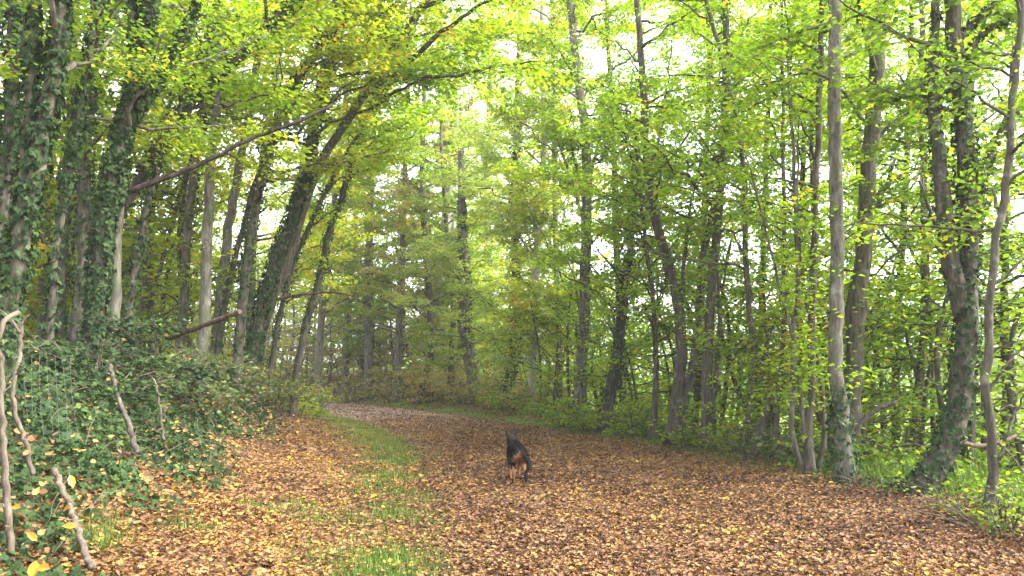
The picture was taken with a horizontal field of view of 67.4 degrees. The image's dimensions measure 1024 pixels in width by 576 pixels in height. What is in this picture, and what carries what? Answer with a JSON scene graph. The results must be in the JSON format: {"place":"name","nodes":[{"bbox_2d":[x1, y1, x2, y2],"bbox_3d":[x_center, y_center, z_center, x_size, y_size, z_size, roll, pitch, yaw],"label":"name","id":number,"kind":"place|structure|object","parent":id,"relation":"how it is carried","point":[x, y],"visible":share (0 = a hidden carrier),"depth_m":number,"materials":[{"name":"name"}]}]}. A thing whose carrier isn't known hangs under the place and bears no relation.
{"place":"outdoors","nodes":[
{"label":"outdoors","id":0,"kind":"place"},
{"bbox_2d":[0,363,1023,575],"bbox_3d":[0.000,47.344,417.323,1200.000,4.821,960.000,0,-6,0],"label":"ground","id":1,"kind":"structure","parent":0,"point":[263,568],"depth_m":8.78,"materials":[{"name":"brown soil"}]},
{"bbox_2d":[0,310,20,563],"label":"dead stick","id":2,"kind":"object","parent":1,"relation":"on","point":[7,509],"visible":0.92,"depth_m":4.92,"materials":[{"name":"beige wood"}]},
{"bbox_2d":[5,356,137,405],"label":"ivy thicket","id":3,"kind":"object","parent":1,"relation":"on","point":[80,381],"visible":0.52,"depth_m":7.61,"materials":[{"name":"green plant"}]},
{"bbox_2d":[0,0,178,273],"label":"ivy clad tree","id":4,"kind":"object","parent":1,"relation":"on","point":[11,98],"visible":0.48,"depth_m":8.84,"materials":[{"name":"green plant"}]},
{"bbox_2d":[0,0,196,380],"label":"ivy clad tree","id":5,"kind":"object","parent":1,"relation":"on","point":[37,127],"visible":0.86,"depth_m":7.79,"materials":[{"name":"green plant"}]},
{"bbox_2d":[0,0,197,341],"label":"woodland tree","id":6,"kind":"object","parent":1,"relation":"on","point":[48,218],"visible":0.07,"depth_m":16.98,"materials":[{"name":"green plant"}]},
{"bbox_2d":[0,1,203,339],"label":"woodland tree","id":7,"kind":"object","parent":1,"relation":"on","point":[67,105],"visible":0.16,"depth_m":12.61,"materials":[{"name":"green plant"}]},
{"bbox_2d":[8,328,210,408],"bbox_3d":[-4.609,0.971,8.840,2.544,1.008,2.853,0,-6,0],"label":"ivy thicket","id":8,"kind":"object","parent":1,"relation":"on","point":[98,365],"visible":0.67,"depth_m":8.66,"materials":[{"name":"green plant"}]},
{"bbox_2d":[0,2,223,349],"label":"woodland tree","id":9,"kind":"object","parent":1,"relation":"on","point":[115,301],"visible":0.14,"depth_m":11.58,"materials":[{"name":"green plant"}]},
{"bbox_2d":[11,0,219,373],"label":"ivy clad tree","id":10,"kind":"object","parent":1,"relation":"on","point":[78,112],"visible":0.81,"depth_m":8.96,"materials":[{"name":"green plant"}]},
{"bbox_2d":[0,0,252,360],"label":"leaning tree","id":11,"kind":"object","parent":1,"relation":"on","point":[142,242],"visible":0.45,"depth_m":12.10,"materials":[{"name":"green plant"}]},
{"bbox_2d":[0,4,267,350],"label":"woods","id":12,"kind":"object","parent":1,"relation":"on","point":[127,233],"visible":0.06,"depth_m":17.16,"materials":[{"name":"green plant"}]},
{"bbox_2d":[0,0,284,345],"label":"ivy clad tree","id":13,"kind":"object","parent":1,"relation":"on","point":[85,207],"visible":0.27,"depth_m":11.12,"materials":[{"name":"green plant"}]},
{"bbox_2d":[66,331,227,375],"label":"bramble bush","id":14,"kind":"object","parent":1,"relation":"on","point":[170,356],"visible":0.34,"depth_m":10.79,"materials":[{"name":"green plant"}]},
{"bbox_2d":[0,334,294,575],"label":"ivy ground cover","id":15,"kind":"object","parent":1,"relation":"on","point":[67,445],"visible":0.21,"depth_m":7.25,"materials":[{"name":"green plant"}]},
{"bbox_2d":[0,309,35,475],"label":"dead stick","id":16,"kind":"object","parent":15,"relation":"on","point":[21,430],"visible":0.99,"depth_m":5.70,"materials":[{"name":"beige wood"}]},
{"bbox_2d":[51,466,94,570],"bbox_3d":[-3.009,1.538,5.196,0.156,0.565,1.001,6,-9,-41],"label":"dead stick","id":17,"kind":"object","parent":15,"relation":"on","point":[88,561],"visible":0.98,"depth_m":5.16,"materials":[{"name":"beige wood"}]},
{"bbox_2d":[108,364,140,454],"bbox_3d":[-3.955,1.215,7.808,0.902,0.898,0.071,-6,-9,42],"label":"dead stick","id":18,"kind":"object","parent":15,"relation":"on","point":[133,444],"visible":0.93,"depth_m":7.72,"materials":[{"name":"beige wood"}]},
{"bbox_2d":[62,310,247,407],"bbox_3d":[-4.883,1.036,10.666,2.399,1.406,1.841,6,-9,-44],"label":"ivy thicket","id":19,"kind":"object","parent":1,"relation":"on","point":[132,327],"visible":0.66,"depth_m":10.53,"materials":[{"name":"green plant"}]},
{"bbox_2d":[4,331,316,562],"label":"dead bramble undergrowth","id":20,"kind":"object","parent":1,"relation":"on","point":[151,439],"visible":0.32,"depth_m":7.67,"materials":[{"name":"plant"}]},
{"bbox_2d":[11,107,311,363],"bbox_3d":[-12.676,-1.339,24.192,11.640,8.377,24.590,4,-8,-34],"label":"thicket","id":21,"kind":"object","parent":1,"relation":"on","point":[167,276],"visible":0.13,"depth_m":17.56,"materials":[{"name":"green plant"}]},
{"bbox_2d":[15,3,317,348],"bbox_3d":[-9.539,-4.899,20.627,7.983,14.238,7.527,0,-6,0],"label":"woodland tree","id":22,"kind":"object","parent":1,"relation":"on","point":[165,184],"visible":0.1,"depth_m":19.46,"materials":[{"name":"green plant"}]},
{"bbox_2d":[9,0,328,380],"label":"ivy clad tree","id":23,"kind":"object","parent":1,"relation":"on","point":[100,252],"visible":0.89,"depth_m":9.63,"materials":[{"name":"green plant"}]},
{"bbox_2d":[128,104,341,193],"bbox_3d":[-3.403,-1.860,10.061,2.594,1.564,1.246,0,-6,0],"label":"dead branch","id":24,"kind":"object","parent":23,"relation":"attached to","point":[143,185],"visible":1,"depth_m":9.84,"materials":[{"name":"brown wood"}]},
{"bbox_2d":[106,350,261,416],"bbox_3d":[-4.854,1.318,10.591,2.771,1.048,3.051,0,-6,0],"label":"bramble bush","id":25,"kind":"object","parent":1,"relation":"on","point":[164,384],"visible":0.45,"depth_m":10.39,"materials":[{"name":"green plant"}]},
{"bbox_2d":[71,36,316,328],"bbox_3d":[-7.195,-2.355,18.369,5.113,8.712,4.455,0,-6,0],"label":"sapling","id":26,"kind":"object","parent":1,"relation":"on","point":[170,230],"visible":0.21,"depth_m":18.53,"materials":[{"name":"green plant"}]},
{"bbox_2d":[143,348,273,411],"bbox_3d":[-5.367,1.515,12.471,2.322,1.085,2.429,-3,-7,23],"label":"bramble bush","id":27,"kind":"object","parent":1,"relation":"on","point":[222,377],"visible":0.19,"depth_m":12.68,"materials":[{"name":"green plant"}]},
{"bbox_2d":[112,0,328,360],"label":"woodland tree","id":28,"kind":"object","parent":1,"relation":"on","point":[183,304],"visible":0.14,"depth_m":15.62,"materials":[{"name":"grey plant"}]},
{"bbox_2d":[64,0,403,282],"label":"leaning tree","id":29,"kind":"object","parent":1,"relation":"on","point":[227,83],"visible":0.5,"depth_m":12.99,"materials":[{"name":"green plant"}]},
{"bbox_2d":[156,0,316,365],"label":"woodland tree","id":30,"kind":"object","parent":1,"relation":"on","point":[203,334],"visible":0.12,"depth_m":14.68,"materials":[{"name":"green plant"}]},
{"bbox_2d":[187,353,297,404],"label":"bramble bush","id":31,"kind":"object","parent":1,"relation":"on","point":[253,387],"visible":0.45,"depth_m":14.75,"materials":[{"name":"green plant"}]},
{"bbox_2d":[157,0,377,369],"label":"woodland tree","id":32,"kind":"object","parent":1,"relation":"on","point":[297,280],"visible":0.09,"depth_m":25.38,"materials":[{"name":"green plant"}]},
{"bbox_2d":[222,357,332,416],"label":"bramble bush","id":33,"kind":"object","parent":1,"relation":"on","point":[285,399],"visible":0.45,"depth_m":17.75,"materials":[{"name":"green plant"}]},
{"bbox_2d":[190,83,383,369],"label":"sapling","id":34,"kind":"object","parent":1,"relation":"on","point":[309,262],"visible":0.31,"depth_m":21.44,"materials":[{"name":"green plant"}]},
{"bbox_2d":[168,0,407,361],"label":"woodland tree","id":35,"kind":"object","parent":1,"relation":"on","point":[231,214],"visible":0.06,"depth_m":17.26,"materials":[{"name":"green plant"}]},
{"bbox_2d":[107,0,504,407],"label":"leaning tree","id":36,"kind":"object","parent":1,"relation":"on","point":[256,336],"visible":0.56,"depth_m":16.15,"materials":[{"name":"green plant"}]},
{"bbox_2d":[192,0,423,394],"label":"leaning tree","id":37,"kind":"object","parent":1,"relation":"on","point":[245,263],"visible":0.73,"depth_m":15.10,"materials":[{"name":"green plant"}]},
{"bbox_2d":[274,378,344,416],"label":"bramble bush","id":38,"kind":"object","parent":1,"relation":"on","point":[304,407],"visible":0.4,"depth_m":22.94,"materials":[{"name":"green plant"}]},
{"bbox_2d":[30,272,614,392],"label":"thicket","id":39,"kind":"object","parent":1,"relation":"on","point":[328,353],"visible":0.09,"depth_m":46.59,"materials":[{"name":"green plant"}]},
{"bbox_2d":[193,2,456,365],"bbox_3d":[-4.282,-3.348,16.248,6.293,10.796,3.506,-1,-6,5],"label":"leaning tree","id":40,"kind":"object","parent":1,"relation":"on","point":[221,326],"visible":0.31,"depth_m":16.03,"materials":[{"name":"green plant"}]},
{"bbox_2d":[243,14,412,406],"bbox_3d":[-8.847,-4.914,39.243,9.465,21.973,8.215,-4,-8,33],"label":"woodland tree","id":41,"kind":"object","parent":1,"relation":"on","point":[322,312],"visible":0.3,"depth_m":38.02,"materials":[{"name":"green plant"}]},
{"bbox_2d":[275,26,416,392],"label":"woodland tree","id":42,"kind":"object","parent":1,"relation":"on","point":[346,344],"visible":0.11,"depth_m":45.05,"materials":[{"name":"green plant"}]},
{"bbox_2d":[309,359,391,403],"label":"dry bush","id":43,"kind":"object","parent":1,"relation":"on","point":[362,394],"visible":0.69,"depth_m":42.77,"materials":[{"name":"green plant"}]},
{"bbox_2d":[266,0,455,397],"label":"leaning tree","id":44,"kind":"object","parent":1,"relation":"on","point":[318,206],"visible":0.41,"depth_m":19.19,"materials":[{"name":"green plant"}]},
{"bbox_2d":[297,0,437,400],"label":"woodland tree","id":45,"kind":"object","parent":1,"relation":"on","point":[367,347],"visible":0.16,"depth_m":42.98,"materials":[{"name":"green plant"}]},
{"bbox_2d":[128,134,625,387],"bbox_3d":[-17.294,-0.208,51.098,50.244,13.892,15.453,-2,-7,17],"label":"woods","id":46,"kind":"object","parent":1,"relation":"on","point":[304,301],"visible":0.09,"depth_m":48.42,"materials":[{"name":"green plant"}]},
{"bbox_2d":[287,1,486,418],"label":"leaning tree","id":47,"kind":"object","parent":1,"relation":"on","point":[397,127],"visible":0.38,"depth_m":19.99,"materials":[{"name":"green plant"}]},
{"bbox_2d":[354,361,447,403],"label":"dry bush","id":48,"kind":"object","parent":1,"relation":"on","point":[403,388],"visible":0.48,"depth_m":39.72,"materials":[{"name":"green plant"}]},
{"bbox_2d":[329,5,474,401],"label":"woodland tree","id":49,"kind":"object","parent":1,"relation":"on","point":[398,329],"visible":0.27,"depth_m":39.95,"materials":[{"name":"green plant"}]},
{"bbox_2d":[349,2,502,402],"bbox_3d":[-4.839,-4.943,39.140,7.146,22.396,6.945,4,-7,-29],"label":"woodland tree","id":50,"kind":"object","parent":1,"relation":"on","point":[429,295],"visible":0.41,"depth_m":38.12,"materials":[{"name":"green plant"}]},
{"bbox_2d":[355,1,502,389],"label":"pale tree","id":51,"kind":"object","parent":1,"relation":"on","point":[448,190],"visible":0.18,"depth_m":41.58,"materials":[{"name":"green plant"}]},
{"bbox_2d":[260,0,599,383],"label":"leaning tree","id":52,"kind":"object","parent":1,"relation":"on","point":[423,79],"visible":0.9,"depth_m":16.29,"materials":[{"name":"green plant"}]},
{"bbox_2d":[377,349,485,405],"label":"dry bush","id":53,"kind":"object","parent":1,"relation":"on","point":[432,396],"visible":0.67,"depth_m":36.94,"materials":[{"name":"green plant"}]},
{"bbox_2d":[386,87,511,399],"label":"woodland tree","id":54,"kind":"object","parent":1,"relation":"on","point":[453,304],"visible":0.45,"depth_m":36.56,"materials":[{"name":"green plant"}]},
{"bbox_2d":[387,124,511,403],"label":"woodland tree","id":55,"kind":"object","parent":1,"relation":"on","point":[463,261],"visible":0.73,"depth_m":35.08,"materials":[{"name":"green plant"}]},
{"bbox_2d":[414,364,499,404],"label":"dry bush","id":56,"kind":"object","parent":1,"relation":"on","point":[449,389],"visible":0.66,"depth_m":34.26,"materials":[{"name":"green plant"}]},
{"bbox_2d":[406,0,565,372],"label":"woodland tree","id":57,"kind":"object","parent":1,"relation":"on","point":[472,117],"visible":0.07,"depth_m":45.09,"materials":[{"name":"green plant"}]},
{"bbox_2d":[460,373,549,410],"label":"dry bush","id":58,"kind":"object","parent":1,"relation":"on","point":[483,387],"visible":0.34,"depth_m":31.77,"materials":[{"name":"green plant"}]},
{"bbox_2d":[0,335,1023,575],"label":"fallen leaves","id":59,"kind":"object","parent":1,"relation":"on","point":[917,563],"depth_m":7.99,"materials":[{"name":"brown plant"}]},
{"bbox_2d":[422,0,607,400],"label":"ivy clad tree","id":60,"kind":"object","parent":1,"relation":"on","point":[466,289],"visible":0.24,"depth_m":33.27,"materials":[{"name":"green plant"}]},
{"bbox_2d":[51,396,1023,575],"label":"grass","id":61,"kind":"structure","parent":1,"relation":"on","point":[372,558],"depth_m":9.15,"materials":[{"name":"green plant"}]},
{"bbox_2d":[460,0,615,411],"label":"pale tree","id":62,"kind":"object","parent":1,"relation":"on","point":[540,222],"visible":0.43,"depth_m":30.12,"materials":[{"name":"green plant"}]},
{"bbox_2d":[477,374,600,415],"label":"dry bush","id":63,"kind":"object","parent":1,"relation":"on","point":[518,390],"visible":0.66,"depth_m":28.15,"materials":[{"name":"green plant"}]},
{"bbox_2d":[466,0,658,401],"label":"woodland tree","id":64,"kind":"object","parent":1,"relation":"on","point":[516,289],"visible":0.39,"depth_m":28.86,"materials":[{"name":"green plant"}]},
{"bbox_2d":[524,394,601,425],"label":"leafy shrub","id":65,"kind":"object","parent":1,"relation":"on","point":[556,420],"visible":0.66,"depth_m":22.94,"materials":[{"name":"green plant"}]},
{"bbox_2d":[488,0,697,418],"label":"woodland tree","id":66,"kind":"object","parent":1,"relation":"on","point":[580,391],"visible":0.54,"depth_m":24.24,"materials":[{"name":"green plant"}]},
{"bbox_2d":[542,398,650,431],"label":"leafy shrub","id":67,"kind":"object","parent":1,"relation":"on","point":[578,424],"visible":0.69,"depth_m":20.87,"materials":[{"name":"green plant"}]},
{"bbox_2d":[520,81,704,433],"bbox_3d":[3.010,-1.063,21.034,5.708,10.248,4.247,0,-6,0],"label":"ivy clad tree","id":68,"kind":"object","parent":1,"relation":"on","point":[611,388],"visible":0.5,"depth_m":20.79,"materials":[{"name":"green plant"}]},
{"bbox_2d":[502,0,740,412],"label":"woodland tree","id":69,"kind":"object","parent":1,"relation":"on","point":[581,16],"visible":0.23,"depth_m":25.37,"materials":[{"name":"green plant"}]},
{"bbox_2d":[577,394,669,437],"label":"leafy shrub","id":70,"kind":"object","parent":1,"relation":"on","point":[638,431],"visible":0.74,"depth_m":19.16,"materials":[{"name":"green plant"}]},
{"bbox_2d":[560,77,763,439],"bbox_3d":[3.273,-0.673,18.853,4.288,8.839,4.298,2,-7,-15],"label":"sapling","id":71,"kind":"object","parent":1,"relation":"on","point":[655,388],"visible":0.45,"depth_m":18.44,"materials":[{"name":"green plant"}]},
{"bbox_2d":[556,0,772,445],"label":"twin stem tree","id":72,"kind":"object","parent":1,"relation":"on","point":[682,386],"visible":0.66,"depth_m":17.45,"materials":[{"name":"green plant"}]},
{"bbox_2d":[337,381,1023,520],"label":"undergrowth","id":73,"kind":"object","parent":1,"relation":"on","point":[910,462],"visible":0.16,"depth_m":11.86,"materials":[{"name":"green plant"}]},
{"bbox_2d":[578,0,790,448],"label":"woodland tree","id":74,"kind":"object","parent":1,"relation":"on","point":[709,392],"visible":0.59,"depth_m":16.40,"materials":[{"name":"green plant"}]},
{"bbox_2d":[596,0,781,428],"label":"woodland tree","id":75,"kind":"object","parent":1,"relation":"on","point":[708,69],"visible":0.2,"depth_m":20.91,"materials":[{"name":"green plant"}]},
{"bbox_2d":[645,405,756,447],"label":"leafy shrub","id":76,"kind":"object","parent":1,"relation":"on","point":[687,441],"visible":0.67,"depth_m":16.38,"materials":[{"name":"green plant"}]},
{"bbox_2d":[599,0,817,451],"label":"sapling","id":77,"kind":"object","parent":1,"relation":"on","point":[745,266],"visible":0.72,"depth_m":15.52,"materials":[{"name":"green plant"}]},
{"bbox_2d":[663,407,796,451],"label":"leafy shrub","id":78,"kind":"object","parent":1,"relation":"on","point":[736,437],"visible":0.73,"depth_m":15.20,"materials":[{"name":"green plant"}]},
{"bbox_2d":[462,123,1023,472],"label":"thicket","id":79,"kind":"object","parent":1,"relation":"on","point":[932,387],"visible":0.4,"depth_m":16.41,"materials":[{"name":"green plant"}]},
{"bbox_2d":[707,417,830,462],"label":"leafy shrub","id":80,"kind":"object","parent":1,"relation":"on","point":[761,446],"visible":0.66,"depth_m":13.61,"materials":[{"name":"green plant"}]},
{"bbox_2d":[676,0,862,425],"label":"woodland tree","id":81,"kind":"object","parent":1,"relation":"on","point":[761,259],"visible":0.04,"depth_m":22.14,"materials":[{"name":"green plant"}]},
{"bbox_2d":[665,0,917,445],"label":"sapling","id":82,"kind":"object","parent":1,"relation":"on","point":[843,72],"visible":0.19,"depth_m":16.38,"materials":[{"name":"green plant"}]},
{"bbox_2d":[677,0,924,473],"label":"multi stem tree","id":83,"kind":"object","parent":1,"relation":"on","point":[809,305],"visible":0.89,"depth_m":12.30,"materials":[{"name":"green plant"}]},
{"bbox_2d":[683,0,930,457],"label":"sapling","id":84,"kind":"object","parent":1,"relation":"on","point":[755,252],"visible":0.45,"depth_m":14.12,"materials":[{"name":"green plant"}]},
{"bbox_2d":[678,0,943,432],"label":"woodland tree","id":85,"kind":"object","parent":1,"relation":"on","point":[773,165],"visible":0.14,"depth_m":18.83,"materials":[{"name":"green plant"}]},
{"bbox_2d":[751,417,906,465],"bbox_3d":[5.247,2.593,12.797,2.350,0.922,2.732,0,-6,0],"label":"leafy shrub","id":86,"kind":"object","parent":1,"relation":"on","point":[884,435],"visible":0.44,"depth_m":12.41,"materials":[{"name":"green plant"}]},
{"bbox_2d":[716,274,944,459],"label":"leaning sapling","id":87,"kind":"object","parent":1,"relation":"on","point":[762,424],"visible":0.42,"depth_m":13.99,"materials":[{"name":"green plant"}]},
{"bbox_2d":[720,0,944,483],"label":"woodland tree","id":88,"kind":"object","parent":1,"relation":"on","point":[843,463],"visible":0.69,"depth_m":11.49,"materials":[{"name":"grey plant"}]},
{"bbox_2d":[685,311,1023,401],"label":"hedgerow","id":89,"kind":"object","parent":1,"relation":"on","point":[993,365],"visible":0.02,"depth_m":72.43,"materials":[{"name":"green plant"}]},
{"bbox_2d":[743,0,981,460],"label":"woodland tree","id":90,"kind":"object","parent":1,"relation":"on","point":[868,172],"visible":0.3,"depth_m":13.31,"materials":[{"name":"green plant"}]},
{"bbox_2d":[810,465,968,499],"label":"leafy shrub","id":91,"kind":"object","parent":1,"relation":"on","point":[873,482],"visible":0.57,"depth_m":10.31,"materials":[{"name":"green plant"}]},
{"bbox_2d":[758,0,1023,447],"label":"woodland tree","id":92,"kind":"object","parent":1,"relation":"on","point":[888,238],"visible":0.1,"depth_m":18.19,"materials":[{"name":"green plant"}]},
{"bbox_2d":[775,6,1019,430],"bbox_3d":[10.604,-2.962,22.125,6.848,15.487,5.851,-5,-8,36],"label":"woodland tree","id":93,"kind":"object","parent":1,"relation":"on","point":[857,168],"visible":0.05,"depth_m":21.91,"materials":[{"name":"green plant"}]},
{"bbox_2d":[796,401,1006,459],"bbox_3d":[6.938,2.673,13.964,3.447,1.272,2.789,0,-6,0],"label":"leafy shrub","id":94,"kind":"object","parent":1,"relation":"on","point":[913,415],"visible":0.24,"depth_m":13.80,"materials":[{"name":"green plant"}]},
{"bbox_2d":[786,0,1023,456],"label":"woodland tree","id":95,"kind":"object","parent":1,"relation":"on","point":[924,267],"visible":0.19,"depth_m":14.56,"materials":[{"name":"green plant"}]},
{"bbox_2d":[792,0,1023,497],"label":"forked tree","id":96,"kind":"object","parent":1,"relation":"on","point":[959,271],"visible":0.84,"depth_m":10.13,"materials":[{"name":"green plant"}]},
{"bbox_2d":[836,0,1023,519],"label":"sapling","id":97,"kind":"object","parent":1,"relation":"on","point":[1006,179],"visible":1,"depth_m":8.56,"materials":[{"name":"green plant"}]},
{"bbox_2d":[844,0,1023,421],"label":"woodland tree","id":98,"kind":"object","parent":1,"relation":"on","point":[977,118],"visible":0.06,"depth_m":19.55,"materials":[{"name":"green plant"}]},
{"bbox_2d":[876,471,1023,518],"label":"leafy shrub","id":99,"kind":"object","parent":1,"relation":"on","point":[974,508],"visible":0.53,"depth_m":8.71,"materials":[{"name":"green plant"}]},
{"bbox_2d":[881,0,1023,469],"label":"woodland tree","id":100,"kind":"object","parent":1,"relation":"on","point":[1006,263],"visible":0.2,"depth_m":14.57,"materials":[{"name":"green plant"}]},
{"bbox_2d":[881,418,1023,472],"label":"leafy shrub","id":101,"kind":"object","parent":1,"relation":"on","point":[978,450],"visible":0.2,"depth_m":13.66,"materials":[{"name":"green plant"}]},
{"bbox_2d":[882,479,1023,543],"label":"leafy shrub","id":102,"kind":"object","parent":1,"relation":"on","point":[1017,516],"visible":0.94,"depth_m":7.64,"materials":[{"name":"green plant"}]},
{"bbox_2d":[0,0,1023,376],"label":"sky","id":103,"kind":"structure","parent":0,"point":[1018,206],"materials":[{"name":"white"}]},
{"bbox_2d":[286,403,1023,575],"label":"path","id":104,"kind":"structure","parent":0,"point":[382,409],"depth_m":9.93,"materials":[{"name":"brown plant"}]},
{"bbox_2d":[506,429,531,483],"bbox_3d":[0.069,2.487,11.379,0.320,0.735,1.109,1,-6,-8],"label":"dog","id":105,"kind":"object","parent":104,"relation":"on","point":[516,452],"visible":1,"depth_m":11.10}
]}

